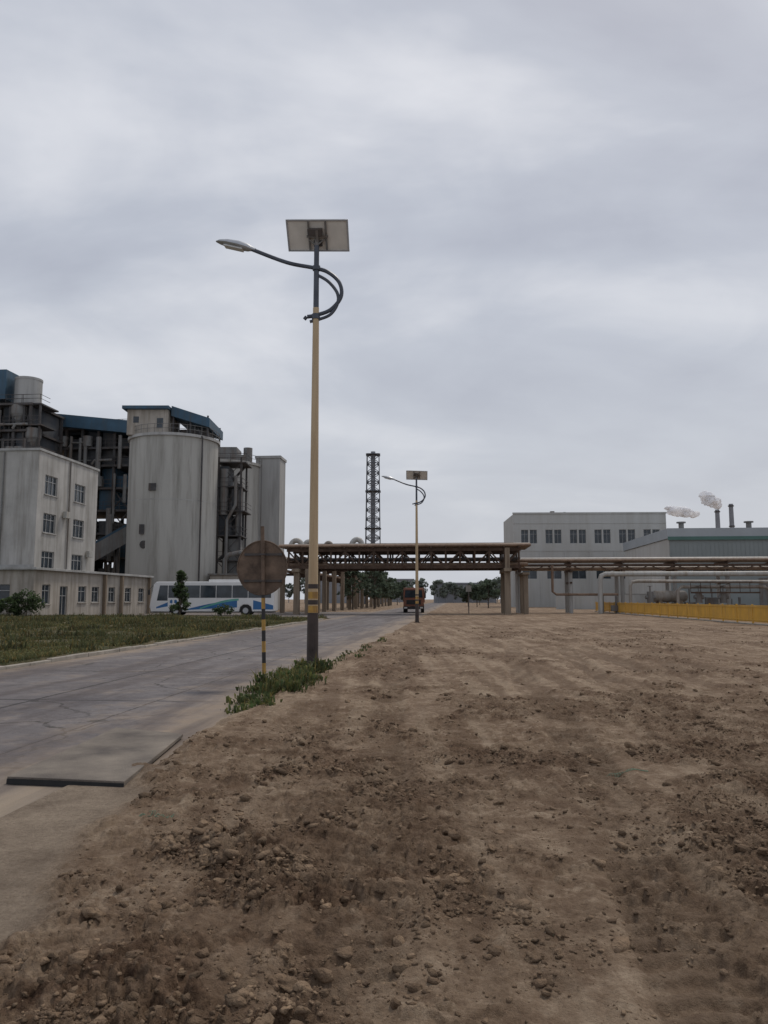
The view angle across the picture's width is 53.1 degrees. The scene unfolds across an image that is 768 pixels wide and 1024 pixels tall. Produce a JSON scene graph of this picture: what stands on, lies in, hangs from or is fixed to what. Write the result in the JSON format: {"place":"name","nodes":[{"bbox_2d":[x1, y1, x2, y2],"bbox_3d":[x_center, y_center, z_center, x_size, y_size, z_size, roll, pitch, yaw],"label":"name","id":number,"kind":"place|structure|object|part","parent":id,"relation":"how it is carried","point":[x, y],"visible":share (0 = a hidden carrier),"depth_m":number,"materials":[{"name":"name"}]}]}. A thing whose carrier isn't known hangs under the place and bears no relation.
{"place":"outdoors","nodes":[
{"label":"outdoors","id":0,"kind":"place"},
{"bbox_2d":[0,602,445,817],"bbox_3d":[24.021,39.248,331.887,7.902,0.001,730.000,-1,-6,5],"label":"road","id":1,"kind":"structure","parent":0,"point":[51,709],"depth_m":14.15,"materials":[{"name":"concrete"}]},
{"bbox_2d":[6,727,182,786],"bbox_3d":[-2.740,2.472,7.900,1.080,0.067,2.840,0,-6,0],"label":"road plate","id":2,"kind":"object","parent":1,"relation":"on","point":[109,758],"visible":0.99,"depth_m":7.36,"materials":[{"name":"concrete"}]},
{"bbox_2d":[401,588,425,612],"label":"dump truck","id":3,"kind":"object","parent":1,"relation":"on","point":[408,595],"visible":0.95,"depth_m":90.55,"materials":[{"name":"orange metal"}]},
{"bbox_2d":[222,550,241,572],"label":"duct","id":4,"kind":"object","parent":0,"point":[225,559],"visible":0.63,"depth_m":97.74,"materials":[{"name":"grey metal"}]},
{"bbox_2d":[132,612,368,617],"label":"side road","id":5,"kind":"structure","parent":0,"point":[327,614],"depth_m":80.28,"materials":[{"name":"concrete"}]},
{"bbox_2d":[102,575,151,614],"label":"porch posts","id":6,"kind":"object","parent":5,"relation":"on","point":[104,598],"visible":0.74,"depth_m":77.48,"materials":[{"name":"concrete"}]},
{"bbox_2d":[148,580,277,614],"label":"coach bus","id":7,"kind":"object","parent":5,"relation":"on","point":[207,597],"visible":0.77,"depth_m":74.28,"materials":[{"name":"white paint"},{"name":"glass"},{"name":"rubber"}]},
{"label":"side windows","id":8,"kind":"part","parent":7,"relation":"part of","materials":[{"name":"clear glass"}]},
{"bbox_2d":[255,455,286,609],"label":"silo hoist tower","id":9,"kind":"structure","parent":0,"point":[271,516],"depth_m":119.15,"materials":[{"name":"grey concrete"}]},
{"bbox_2d":[0,599,767,1023],"bbox_3d":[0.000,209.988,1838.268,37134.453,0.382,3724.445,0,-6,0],"label":"ground","id":10,"kind":"structure","parent":0,"point":[46,839],"depth_m":4.88,"materials":[{"name":"soil"}]},
{"bbox_2d":[0,596,20,615],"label":"shrub","id":11,"kind":"object","parent":10,"relation":"on","point":[3,606],"visible":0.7,"depth_m":58.24,"materials":[{"name":"green plant"}]},
{"bbox_2d":[5,588,45,614],"bbox_3d":[-27.112,7.039,58.116,2.794,2.510,2.763,4,-8,-32],"label":"shrub","id":12,"kind":"object","parent":10,"relation":"on","point":[29,600],"visible":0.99,"depth_m":57.81,"materials":[{"name":"green plant"}]},
{"bbox_2d":[0,394,64,454],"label":"preheater tower","id":13,"kind":"structure","parent":10,"relation":"on","point":[49,440],"depth_m":103.78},
{"bbox_2d":[0,369,58,452],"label":"preheater top","id":14,"kind":"object","parent":13,"relation":"on","point":[31,387],"visible":0.67,"depth_m":103.67,"materials":[{"name":"grey metal"}]},
{"bbox_2d":[34,451,97,570],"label":"walls","id":15,"kind":"structure","parent":10,"relation":"on","point":[58,468],"depth_m":70.21,"materials":[{"name":"white paint"}]},
{"bbox_2d":[42,475,83,569],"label":"window frames","id":16,"kind":"structure","parent":15,"relation":"attached to","point":[75,525],"depth_m":68.81,"materials":[{"name":"metal"}]},
{"bbox_2d":[41,476,83,569],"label":"window glass","id":17,"kind":"object","parent":16,"relation":"in","point":[50,525],"visible":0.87,"depth_m":68.42,"materials":[{"name":"glass"}]},
{"bbox_2d":[63,511,92,557],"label":"ac units","id":18,"kind":"object","parent":15,"relation":"attached to","point":[67,515],"visible":1,"depth_m":70.26},
{"bbox_2d":[32,570,147,615],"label":"walls","id":19,"kind":"structure","parent":10,"relation":"on","point":[72,582],"depth_m":70.60,"materials":[{"name":"beige paint"}]},
{"bbox_2d":[42,584,142,613],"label":"window frames","id":20,"kind":"structure","parent":19,"relation":"attached to","point":[80,591],"depth_m":70.47,"materials":[{"name":"grey metal"}]},
{"bbox_2d":[41,585,141,614],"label":"window glass","id":21,"kind":"object","parent":20,"relation":"in","point":[94,594],"visible":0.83,"depth_m":69.92,"materials":[{"name":"black glass"}]},
{"bbox_2d":[58,435,126,572],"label":"grey equipment","id":22,"kind":"object","parent":10,"relation":"on","point":[87,442],"visible":0.37,"depth_m":109.87,"materials":[{"name":"metal"}]},
{"bbox_2d":[58,432,128,571],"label":"panels","id":23,"kind":"object","parent":10,"relation":"on","point":[91,455],"visible":0.09,"depth_m":111.79,"materials":[{"name":"grey metal"}]},
{"bbox_2d":[62,419,129,573],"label":"columns and beams","id":24,"kind":"structure","parent":10,"relation":"on","point":[121,514],"depth_m":110.64,"materials":[{"name":"metal"}]},
{"bbox_2d":[58,414,128,437],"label":"roof","id":25,"kind":"structure","parent":24,"relation":"on","point":[103,425],"depth_m":110.36,"materials":[{"name":"blue metal"}]},
{"bbox_2d":[99,468,127,573],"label":"blue panels","id":26,"kind":"object","parent":24,"relation":"attached to","point":[104,497],"visible":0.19,"depth_m":110.80,"materials":[{"name":"metal"}]},
{"bbox_2d":[95,524,126,572],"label":"conveyor gallery","id":27,"kind":"object","parent":10,"relation":"on","point":[115,540],"visible":0.16,"depth_m":105.20,"materials":[{"name":"grey metal"}]},
{"bbox_2d":[139,810,173,817],"bbox_3d":[-1.618,2.156,5.480,0.265,0.033,0.059,-2,-7,17],"label":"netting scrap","id":28,"kind":"object","parent":10,"relation":"on","point":[171,816],"visible":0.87,"depth_m":5.49,"materials":[{"name":"plastic"}]},
{"bbox_2d":[0,619,322,670],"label":"kerb","id":29,"kind":"structure","parent":10,"relation":"on","point":[63,658],"depth_m":23.23,"materials":[{"name":"concrete"}]},
{"bbox_2d":[0,611,326,662],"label":"grass","id":30,"kind":"structure","parent":10,"relation":"on","point":[20,646],"depth_m":34.43,"materials":[{"name":"green plant"}]},
{"bbox_2d":[122,405,222,611],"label":"silo","id":31,"kind":"object","parent":10,"relation":"on","point":[172,502],"visible":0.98,"depth_m":96.18,"materials":[{"name":"concrete"}]},
{"bbox_2d":[133,416,162,426],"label":"house windows","id":32,"kind":"structure","parent":31,"relation":"in","point":[135,418],"depth_m":97.71,"materials":[{"name":"grey glass"}]},
{"bbox_2d":[168,569,190,614],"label":"young tree","id":33,"kind":"object","parent":10,"relation":"on","point":[180,591],"visible":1,"depth_m":68.43,"materials":[{"name":"green plant"}]},
{"bbox_2d":[212,603,234,615],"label":"shrub","id":34,"kind":"object","parent":10,"relation":"on","point":[220,611],"visible":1,"depth_m":69.50,"materials":[{"name":"green plant"}]},
{"bbox_2d":[210,575,238,579],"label":"walls","id":35,"kind":"structure","parent":10,"relation":"on","point":[223,577],"depth_m":96.75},
{"bbox_2d":[215,453,251,572],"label":"stair tower","id":36,"kind":"structure","parent":10,"relation":"on","point":[231,529],"depth_m":102.80,"materials":[{"name":"metal"}]},
{"bbox_2d":[215,447,260,572],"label":"stair tower","id":37,"kind":"structure","parent":10,"relation":"on","point":[253,502],"depth_m":117.21,"materials":[{"name":"metal"}]},
{"bbox_2d":[237,526,287,677],"bbox_3d":[-2.309,1.790,14.411,0.970,3.052,0.114,0,-6,4],"label":"traffic sign","id":38,"kind":"object","parent":10,"relation":"on","point":[262,567],"visible":0.98,"depth_m":14.52,"materials":[{"name":"metal"}]},
{"bbox_2d":[216,219,349,665],"bbox_3d":[-2.389,-1.631,17.445,3.177,10.313,0.520,-1,-6,5],"label":"street lamp","id":39,"kind":"object","parent":10,"relation":"on","point":[316,236],"visible":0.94,"depth_m":17.68,"materials":[{"name":"metal"}]},
{"bbox_2d":[220,637,389,714],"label":"weeds","id":40,"kind":"object","parent":10,"relation":"on","point":[295,677],"visible":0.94,"depth_m":13.28,"materials":[{"name":"green plant"}]},
{"bbox_2d":[280,556,391,612],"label":"pipe rack","id":41,"kind":"object","parent":10,"relation":"on","point":[326,578],"visible":0.29,"depth_m":113.21,"materials":[{"name":"metal"}]},
{"bbox_2d":[364,451,380,603],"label":"lattice chimney","id":42,"kind":"object","parent":10,"relation":"on","point":[372,491],"visible":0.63,"depth_m":250.87,"materials":[{"name":"paint"}]},
{"bbox_2d":[0,627,767,1023],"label":"soil clods","id":43,"kind":"object","parent":10,"relation":"on","point":[278,981],"visible":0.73,"depth_m":4.10,"materials":[{"name":"brown soil"}]},
{"bbox_2d":[285,576,500,604],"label":"distant trees","id":44,"kind":"object","parent":10,"relation":"on","point":[454,589],"visible":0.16,"depth_m":300.90,"materials":[{"name":"plant"}]},
{"bbox_2d":[382,470,426,622],"bbox_3d":[1.401,2.301,52.123,3.177,10.313,0.520,-1,-6,5],"label":"street lamp","id":45,"kind":"object","parent":10,"relation":"on","point":[415,475],"visible":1,"depth_m":52.28,"materials":[{"name":"metal"}]},
{"bbox_2d":[279,537,530,614],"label":"pipe gantry","id":46,"kind":"object","parent":10,"relation":"on","point":[505,567],"visible":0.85,"depth_m":80.45,"materials":[{"name":"metal"}]},
{"bbox_2d":[320,577,494,602],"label":"distant plant","id":47,"kind":"object","parent":10,"relation":"on","point":[449,599],"visible":0.15,"depth_m":327.83,"materials":[{"name":"paint"}]},
{"bbox_2d":[336,562,500,609],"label":"distant trees","id":48,"kind":"object","parent":10,"relation":"on","point":[378,586],"visible":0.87,"depth_m":134.10,"materials":[{"name":"green plant"}]},
{"bbox_2d":[466,584,470,612],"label":"utility post","id":49,"kind":"object","parent":10,"relation":"on","point":[468,588],"visible":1,"depth_m":83.49,"materials":[{"name":"grey metal"}]},
{"bbox_2d":[504,515,514,606],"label":"shell","id":50,"kind":"object","parent":10,"relation":"on","point":[508,531],"visible":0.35,"depth_m":153.99},
{"bbox_2d":[513,513,665,606],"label":"walls","id":51,"kind":"structure","parent":10,"relation":"on","point":[579,586],"depth_m":149.83,"materials":[{"name":"white paint"}]},
{"bbox_2d":[512,512,666,606],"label":"coping","id":52,"kind":"object","parent":51,"relation":"attached to","point":[541,589],"visible":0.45,"depth_m":149.93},
{"bbox_2d":[524,529,658,578],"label":"window frames","id":53,"kind":"structure","parent":51,"relation":"attached to","point":[585,537],"depth_m":150.05,"materials":[{"name":"metal"}]},
{"bbox_2d":[521,530,658,578],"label":"window glass","id":54,"kind":"object","parent":53,"relation":"in","point":[557,574],"visible":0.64,"depth_m":150.05,"materials":[{"name":"black glass"}]},
{"bbox_2d":[556,595,638,608],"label":"piers","id":55,"kind":"structure","parent":10,"relation":"on","point":[577,601],"depth_m":117.81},
{"bbox_2d":[559,594,655,608],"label":"wall","id":56,"kind":"structure","parent":10,"relation":"on","point":[586,602],"depth_m":117.70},
{"bbox_2d":[607,768,646,776],"bbox_3d":[2.127,2.305,6.774,0.423,0.078,0.067,1,-7,-6],"label":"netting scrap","id":57,"kind":"object","parent":10,"relation":"on","point":[626,771],"visible":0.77,"depth_m":6.77,"materials":[{"name":"plastic"}]},
{"bbox_2d":[499,557,767,613],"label":"pipe rack","id":58,"kind":"object","parent":10,"relation":"on","point":[668,567],"visible":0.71,"depth_m":83.71,"materials":[{"name":"metal"}]},
{"bbox_2d":[653,591,687,604],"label":"storage tank","id":59,"kind":"object","parent":10,"relation":"on","point":[665,596],"visible":0.61,"depth_m":82.95,"materials":[{"name":"metal"}]},
{"bbox_2d":[595,602,767,625],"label":"yellow fence","id":60,"kind":"object","parent":10,"relation":"on","point":[752,613],"visible":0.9,"depth_m":56.60,"materials":[{"name":"painted metal"},{"name":"yellow paint"},{"name":"steel"}]},
{"bbox_2d":[623,521,767,605],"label":"warehouse","id":61,"kind":"structure","parent":10,"relation":"on","point":[747,541],"depth_m":109.55,"materials":[{"name":"grey metal"}]},
{"bbox_2d":[714,510,719,527],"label":"chimney stack","id":62,"kind":"object","parent":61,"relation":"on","point":[717,518],"visible":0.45,"depth_m":301.00,"materials":[{"name":"paint"}]},
{"bbox_2d":[693,570,766,570],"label":"strip windows","id":63,"kind":"structure","parent":61,"relation":"in","point":[693,570],"depth_m":108.88,"materials":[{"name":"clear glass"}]},
{"bbox_2d":[728,504,734,527],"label":"chimney stack","id":64,"kind":"object","parent":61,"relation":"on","point":[731,517],"visible":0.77,"depth_m":301.13,"materials":[{"name":"paint"}]},
{"bbox_2d":[759,578,767,604],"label":"roller door","id":65,"kind":"structure","parent":61,"relation":"in","point":[764,593],"depth_m":108.18,"materials":[{"name":"grey metal"}]},
{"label":"shell","id":66,"kind":"object","parent":10,"relation":"on","visible":0},
{"bbox_2d":[0,438,25,447],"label":"rooftop pipes","id":67,"kind":"object","parent":66,"relation":"on","point":[3,440],"visible":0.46,"depth_m":67.37,"materials":[{"name":"metal"}]},
{"bbox_2d":[0,450,39,564],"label":"wall","id":68,"kind":"structure","parent":66,"relation":"attached to","point":[19,511],"depth_m":65.61,"materials":[{"name":"white paint"}]},
{"bbox_2d":[0,452,71,568],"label":"downpipe","id":69,"kind":"object","parent":66,"relation":"attached to","point":[68,504],"visible":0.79,"depth_m":70.16,"materials":[{"name":"grey metal"}]},
{"bbox_2d":[0,448,99,566],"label":"coping","id":70,"kind":"object","parent":66,"relation":"on","point":[46,451],"visible":0.9,"depth_m":66.19,"materials":[{"name":"concrete"}]},
{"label":"shell","id":71,"kind":"object","parent":10,"relation":"on","visible":0},
{"bbox_2d":[0,570,33,615],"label":"wall","id":72,"kind":"structure","parent":71,"relation":"attached to","point":[17,580],"depth_m":61.87,"materials":[{"name":"beige paint"}]},
{"bbox_2d":[0,567,153,577],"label":"eaves","id":73,"kind":"object","parent":71,"relation":"on","point":[50,569],"visible":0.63,"depth_m":66.49,"materials":[{"name":"concrete"}]},
{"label":"shell","id":74,"kind":"object","parent":10,"relation":"on","visible":0},
{"bbox_2d":[208,573,237,574],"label":"roof","id":75,"kind":"structure","parent":74,"relation":"on","point":[223,574],"depth_m":96.50,"materials":[{"name":"grey metal"}]},
{"bbox_2d":[0,0,767,598],"label":"sky","id":76,"kind":"structure","parent":0,"point":[553,276],"materials":[{"name":"grey"}]},
{"bbox_2d":[664,506,699,517],"bbox_3d":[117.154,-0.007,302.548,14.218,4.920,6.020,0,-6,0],"label":"steam plume","id":77,"kind":"object","parent":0,"point":[684,512],"visible":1,"depth_m":300.82,"materials":[{"name":"white"}]},
{"bbox_2d":[698,490,721,508],"bbox_3d":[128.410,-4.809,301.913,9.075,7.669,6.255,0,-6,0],"label":"steam plume","id":78,"kind":"object","parent":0,"point":[707,498],"visible":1,"depth_m":300.85,"materials":[{"name":"white"}]},
{"label":"window frames front","id":79,"kind":"object","parent":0,"visible":0},
{"bbox_2d":[0,585,9,601],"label":"window glass front","id":80,"kind":"object","parent":79,"relation":"in","point":[4,594],"depth_m":62.08,"materials":[{"name":"black glass"}]}
]}

